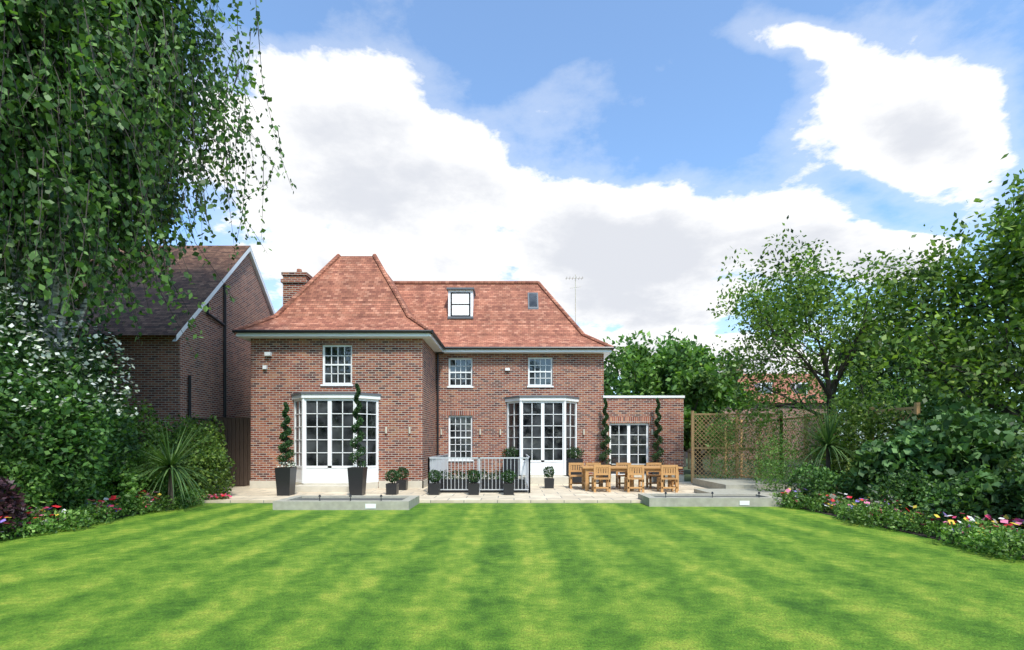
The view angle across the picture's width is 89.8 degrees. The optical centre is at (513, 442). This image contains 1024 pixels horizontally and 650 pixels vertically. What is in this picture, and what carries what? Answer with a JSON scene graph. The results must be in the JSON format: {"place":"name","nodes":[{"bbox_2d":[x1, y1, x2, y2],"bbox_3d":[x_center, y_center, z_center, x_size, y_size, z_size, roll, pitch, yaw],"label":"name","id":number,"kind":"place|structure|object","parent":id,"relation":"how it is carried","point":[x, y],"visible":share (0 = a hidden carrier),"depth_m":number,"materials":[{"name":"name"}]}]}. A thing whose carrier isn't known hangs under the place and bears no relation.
{"place":"outdoors","nodes":[
{"label":"outdoors","id":0,"kind":"place"},
{"bbox_2d":[7,417,250,510],"bbox_3d":[-9.982,0.355,7.330,2.135,2.550,22.660,0,0,0],"label":"fence","id":1,"kind":"object","parent":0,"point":[237,433],"visible":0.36,"depth_m":18.57,"materials":[{"name":"brown wood"}]},
{"bbox_2d":[439,469,517,479],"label":"plants","id":2,"kind":"object","parent":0,"point":[467,472],"visible":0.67,"depth_m":16.13,"materials":[{"name":"green plant"}]},
{"bbox_2d":[158,482,850,502],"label":"patio","id":3,"kind":"structure","parent":0,"point":[558,493],"depth_m":15.39,"materials":[{"name":"beige stone"}]},
{"bbox_2d":[275,402,296,495],"bbox_3d":[-6.745,0.166,15.211,0.540,2.768,0.543,0,0,0],"label":"tall planter","id":4,"kind":"object","parent":3,"relation":"on","point":[285,477],"visible":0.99,"depth_m":15.08,"materials":[{"name":"black"}]},
{"bbox_2d":[277,461,294,466],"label":"planter flowers","id":5,"kind":"object","parent":4,"relation":"in","point":[281,462],"visible":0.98,"depth_m":15.12,"materials":[{"name":"white plant"}]},
{"bbox_2d":[347,383,367,494],"bbox_3d":[-4.620,-0.112,15.201,0.556,3.324,0.550,0,0,0],"label":"tall planter","id":6,"kind":"object","parent":3,"relation":"on","point":[357,477],"visible":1,"depth_m":15.10,"materials":[{"name":"black"}]},
{"bbox_2d":[384,469,399,494],"bbox_3d":[-3.654,1.169,15.413,0.457,0.762,0.436,0,0,0],"label":"ball planter","id":7,"kind":"object","parent":3,"relation":"on","point":[392,488],"visible":1,"depth_m":15.29,"materials":[{"name":"black"}]},
{"bbox_2d":[396,467,409,489],"bbox_3d":[-3.656,1.170,16.901,0.443,0.759,0.423,0,0,0],"label":"ball planter","id":8,"kind":"object","parent":3,"relation":"on","point":[403,483],"visible":0.86,"depth_m":16.79,"materials":[{"name":"black"}]},
{"bbox_2d":[428,470,441,494],"bbox_3d":[-2.367,1.157,15.365,0.440,0.785,0.430,0,0,0],"label":"ball planter","id":9,"kind":"object","parent":3,"relation":"on","point":[434,488],"visible":1,"depth_m":15.22,"materials":[{"name":"black"}]},
{"bbox_2d":[467,469,480,494],"bbox_3d":[-1.202,1.171,15.338,0.425,0.758,0.440,0,0,0],"label":"ball planter","id":10,"kind":"object","parent":3,"relation":"on","point":[473,488],"visible":1,"depth_m":15.21,"materials":[{"name":"black"}]},
{"bbox_2d":[428,454,529,492],"bbox_3d":[-1.080,1.000,18.175,3.170,1.100,4.600,0,0,0],"label":"metal railing","id":11,"kind":"object","parent":3,"relation":"on","point":[440,462],"visible":0.88,"depth_m":16.02,"materials":[{"name":"white metal"}]},
{"bbox_2d":[502,469,515,494],"bbox_3d":[-0.170,1.162,15.342,0.411,0.775,0.453,0,0,14],"label":"ball planter","id":12,"kind":"object","parent":3,"relation":"on","point":[508,487],"visible":1,"depth_m":15.21,"materials":[{"name":"black"}]},
{"bbox_2d":[501,447,518,478],"bbox_3d":[-0.121,0.837,19.930,0.737,1.426,0.464,0,0,0],"label":"potted plant","id":13,"kind":"object","parent":3,"relation":"on","point":[509,464],"visible":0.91,"depth_m":19.82,"materials":[{"name":"black"}]},
{"bbox_2d":[543,466,554,487],"bbox_3d":[1.192,1.165,17.587,0.417,0.770,0.436,0,0,0],"label":"ball planter","id":14,"kind":"object","parent":3,"relation":"on","point":[548,482],"visible":1,"depth_m":17.47,"materials":[{"name":"black"}]},
{"bbox_2d":[566,447,583,482],"bbox_3d":[2.373,0.844,19.946,0.714,1.412,0.465,0,0,22],"label":"potted plant","id":15,"kind":"object","parent":3,"relation":"on","point":[575,458],"visible":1,"depth_m":19.82,"materials":[{"name":"black"}]},
{"bbox_2d":[599,398,611,482],"bbox_3d":[3.580,-0.115,20.131,0.513,3.329,0.528,0,0,0],"label":"spiral topiary","id":16,"kind":"object","parent":3,"relation":"on","point":[605,453],"visible":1,"depth_m":20.07,"materials":[{"name":"black"}]},
{"bbox_2d":[569,463,682,491],"bbox_3d":[3.645,1.120,16.950,3.510,0.860,1.860,0,0,0],"label":"dining table and chairs","id":17,"kind":"object","parent":3,"relation":"on","point":[629,469],"visible":1,"depth_m":16.46,"materials":[{"name":"brown wood"}]},
{"bbox_2d":[651,397,664,481],"bbox_3d":[5.633,-0.115,20.124,0.519,3.330,0.529,0,0,0],"label":"spiral topiary","id":18,"kind":"object","parent":3,"relation":"on","point":[659,430],"visible":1,"depth_m":20.08,"materials":[{"name":"black"}]},
{"bbox_2d":[688,402,919,489],"bbox_3d":[8.505,0.164,21.500,3.480,2.768,17.090,0,0,0],"label":"trellis fence","id":19,"kind":"object","parent":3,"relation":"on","point":[916,408],"visible":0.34,"depth_m":19.59,"materials":[{"name":"brown wood"}]},
{"bbox_2d":[0,503,1023,649],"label":"lawn","id":20,"kind":"structure","parent":0,"point":[468,576],"depth_m":5.99,"materials":[{"name":"green plant"}]},
{"bbox_2d":[273,495,418,509],"bbox_3d":[-4.200,1.450,13.144,3.300,0.360,1.412,0,0,0],"label":"stone basin","id":21,"kind":"object","parent":20,"relation":"on","point":[353,502],"visible":1,"depth_m":12.45,"materials":[{"name":"grey stone"}]},
{"bbox_2d":[638,492,782,506],"bbox_3d":[5.150,1.445,13.694,3.400,0.370,1.212,0,0,0],"label":"stone basin","id":22,"kind":"object","parent":20,"relation":"on","point":[712,499],"visible":0.98,"depth_m":13.10,"materials":[{"name":"grey stone"}]},
{"bbox_2d":[143,0,1023,442],"label":"sky","id":23,"kind":"structure","parent":0,"point":[624,147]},
{"bbox_2d":[686,361,826,459],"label":"distant house","id":24,"kind":"structure","parent":0,"point":[799,385],"depth_m":50.00,"materials":[{"name":"tile"}]},
{"bbox_2d":[684,444,860,487],"bbox_3d":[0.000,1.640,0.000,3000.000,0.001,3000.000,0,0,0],"label":"ground","id":25,"kind":"structure","parent":0,"point":[687,474],"depth_m":29.84,"materials":[{"name":"grey stone"}]},
{"bbox_2d":[0,276,123,423],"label":"tree","id":26,"kind":"object","parent":25,"relation":"on","point":[68,318],"visible":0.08,"depth_m":15.74,"materials":[{"name":"green plant"}]},
{"bbox_2d":[2,246,274,451],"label":"neighbour house","id":27,"kind":"structure","parent":25,"relation":"on","point":[171,375],"depth_m":18.31,"materials":[{"name":"brick"}]},
{"bbox_2d":[232,254,684,491],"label":"house","id":28,"kind":"structure","parent":25,"relation":"on","point":[468,368],"depth_m":19.78,"materials":[{"name":"brick"}]},
{"bbox_2d":[0,504,1023,559],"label":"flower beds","id":29,"kind":"object","parent":25,"relation":"on","point":[922,534],"depth_m":9.47,"materials":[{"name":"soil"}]},
{"bbox_2d":[0,476,27,538],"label":"purple shrub","id":30,"kind":"object","parent":29,"relation":"on","point":[7,499],"visible":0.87,"depth_m":8.72,"materials":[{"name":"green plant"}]},
{"bbox_2d":[0,283,139,520],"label":"white flower shrub","id":31,"kind":"object","parent":29,"relation":"on","point":[84,421],"depth_m":10.10,"materials":[{"name":"plant"}]},
{"bbox_2d":[0,441,184,530],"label":"bed shrubs","id":32,"kind":"object","parent":29,"relation":"on","point":[124,479],"visible":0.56,"depth_m":11.33,"materials":[{"name":"green plant"}]},
{"bbox_2d":[52,395,140,508],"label":"bed shrubs","id":33,"kind":"object","parent":29,"relation":"on","point":[134,436],"visible":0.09,"depth_m":12.66,"materials":[{"name":"green plant"}]},
{"bbox_2d":[0,486,209,540],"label":"low bedding plants","id":34,"kind":"object","parent":29,"relation":"on","point":[78,516],"visible":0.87,"depth_m":10.21,"materials":[{"name":"green plant"}]},
{"bbox_2d":[0,0,296,515],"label":"birch tree","id":35,"kind":"object","parent":29,"relation":"on","point":[98,116],"visible":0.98,"depth_m":10.61,"materials":[{"name":"green plant"}]},
{"bbox_2d":[112,417,224,509],"bbox_3d":[-8.321,0.433,12.502,2.629,2.395,2.808,0,0,0],"label":"cordyline","id":36,"kind":"object","parent":29,"relation":"in","point":[169,462],"visible":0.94,"depth_m":12.35,"materials":[{"name":"green plant"}]},
{"bbox_2d":[107,399,236,498],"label":"passage shrubs","id":37,"kind":"object","parent":29,"relation":"on","point":[216,466],"visible":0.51,"depth_m":14.69,"materials":[{"name":"green plant"}]},
{"bbox_2d":[199,494,229,499],"bbox_3d":[-8.305,1.526,14.166,0.872,0.225,0.658,0,0,0],"label":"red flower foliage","id":38,"kind":"object","parent":29,"relation":"on","point":[221,497],"visible":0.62,"depth_m":14.05,"materials":[{"name":"green plant"}]},
{"bbox_2d":[205,493,231,499],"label":"flowers","id":39,"kind":"object","parent":38,"relation":"attached to","point":[228,495],"visible":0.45,"depth_m":14.24,"materials":[{"name":"plant"}]},
{"bbox_2d":[105,452,884,500],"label":"yellow green shrubs","id":40,"kind":"object","parent":29,"relation":"on","point":[847,469],"visible":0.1,"depth_m":13.14,"materials":[{"name":"green plant"}]},
{"bbox_2d":[0,488,1023,537],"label":"bed flowers","id":41,"kind":"object","parent":29,"relation":"in","point":[1002,520],"visible":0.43,"depth_m":9.45,"materials":[{"name":"pink plant"}]},
{"bbox_2d":[703,377,826,491],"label":"bamboo clumps","id":42,"kind":"object","parent":29,"relation":"on","point":[764,462],"visible":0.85,"depth_m":17.09,"materials":[{"name":"green plant"}]},
{"bbox_2d":[788,402,857,494],"bbox_3d":[8.504,0.204,13.953,2.596,2.851,2.442,0,0,0],"label":"cordyline","id":43,"kind":"object","parent":29,"relation":"on","point":[828,441],"visible":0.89,"depth_m":13.80,"materials":[{"name":"green plant"}]},
{"bbox_2d":[770,489,1023,562],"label":"low bedding plants","id":44,"kind":"object","parent":29,"relation":"on","point":[972,537],"visible":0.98,"depth_m":9.16,"materials":[{"name":"green plant"}]},
{"bbox_2d":[785,453,1023,529],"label":"low bed shrubs","id":45,"kind":"object","parent":29,"relation":"on","point":[819,477],"visible":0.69,"depth_m":10.26,"materials":[{"name":"green plant"}]},
{"bbox_2d":[811,390,1023,497],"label":"bed shrubs","id":46,"kind":"object","parent":29,"relation":"on","point":[863,427],"visible":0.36,"depth_m":13.97,"materials":[{"name":"green plant"}]},
{"bbox_2d":[1000,452,1022,478],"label":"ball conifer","id":47,"kind":"object","parent":29,"relation":"on","point":[1009,461],"visible":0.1,"depth_m":9.36,"materials":[{"name":"green plant"}]},
{"bbox_2d":[604,357,630,395],"bbox_3d":[5.245,-2.876,37.404,8.700,9.033,6.818,0,0,22],"label":"tree","id":48,"kind":"object","parent":25,"relation":"on","point":[607,380],"visible":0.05,"depth_m":36.58,"materials":[{"name":"green plant"}]},
{"bbox_2d":[603,327,716,395],"bbox_3d":[7.870,-2.720,31.362,7.170,8.711,6.922,0,0,0],"label":"tree","id":49,"kind":"object","parent":25,"relation":"on","point":[642,373],"visible":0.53,"depth_m":29.72,"materials":[{"name":"green plant"}]},
{"bbox_2d":[655,335,743,466],"bbox_3d":[11.272,-2.798,35.261,8.415,8.887,6.296,0,0,-42],"label":"tree","id":50,"kind":"object","parent":25,"relation":"on","point":[729,355],"visible":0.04,"depth_m":35.00,"materials":[{"name":"green plant"}]},
{"bbox_2d":[653,362,755,474],"bbox_3d":[9.342,-1.211,27.100,5.670,5.715,4.878,0,0,-25],"label":"tree","id":51,"kind":"object","parent":25,"relation":"on","point":[696,391],"visible":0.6,"depth_m":26.14,"materials":[{"name":"green plant"}]},
{"bbox_2d":[692,478,840,496],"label":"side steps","id":52,"kind":"structure","parent":25,"relation":"on","point":[730,485],"depth_m":16.12,"materials":[{"name":"stone"}]},
{"bbox_2d":[686,215,963,470],"bbox_3d":[9.940,-2.677,17.391,7.784,8.648,7.317,0,0,19],"label":"apple tree","id":53,"kind":"object","parent":25,"relation":"on","point":[795,304],"visible":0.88,"depth_m":16.75,"materials":[{"name":"green plant"}]},
{"bbox_2d":[800,302,1015,437],"bbox_3d":[24.654,-3.713,31.597,9.948,10.739,10.182,0,0,-31],"label":"tree","id":54,"kind":"object","parent":25,"relation":"on","point":[892,363],"visible":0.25,"depth_m":30.91,"materials":[{"name":"green plant"}]},
{"bbox_2d":[843,338,994,419],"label":"tree","id":55,"kind":"object","parent":25,"relation":"on","point":[895,385],"visible":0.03,"depth_m":43.85,"materials":[{"name":"green plant"}]},
{"bbox_2d":[848,153,1023,425],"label":"tree","id":56,"kind":"object","parent":25,"relation":"on","point":[951,340],"visible":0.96,"depth_m":12.85,"materials":[{"name":"green plant"}]},
{"bbox_2d":[849,391,1023,512],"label":"leaf shrub","id":57,"kind":"object","parent":25,"relation":"on","point":[942,442],"visible":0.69,"depth_m":11.04,"materials":[{"name":"green plant"}]},
{"bbox_2d":[928,455,1023,525],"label":"leaf shrub","id":58,"kind":"object","parent":25,"relation":"on","point":[991,485],"visible":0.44,"depth_m":8.72,"materials":[{"name":"green plant"}]},
{"bbox_2d":[930,265,1023,410],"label":"tree","id":59,"kind":"object","parent":25,"relation":"on","point":[964,391],"visible":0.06,"depth_m":24.34,"materials":[{"name":"green plant"}]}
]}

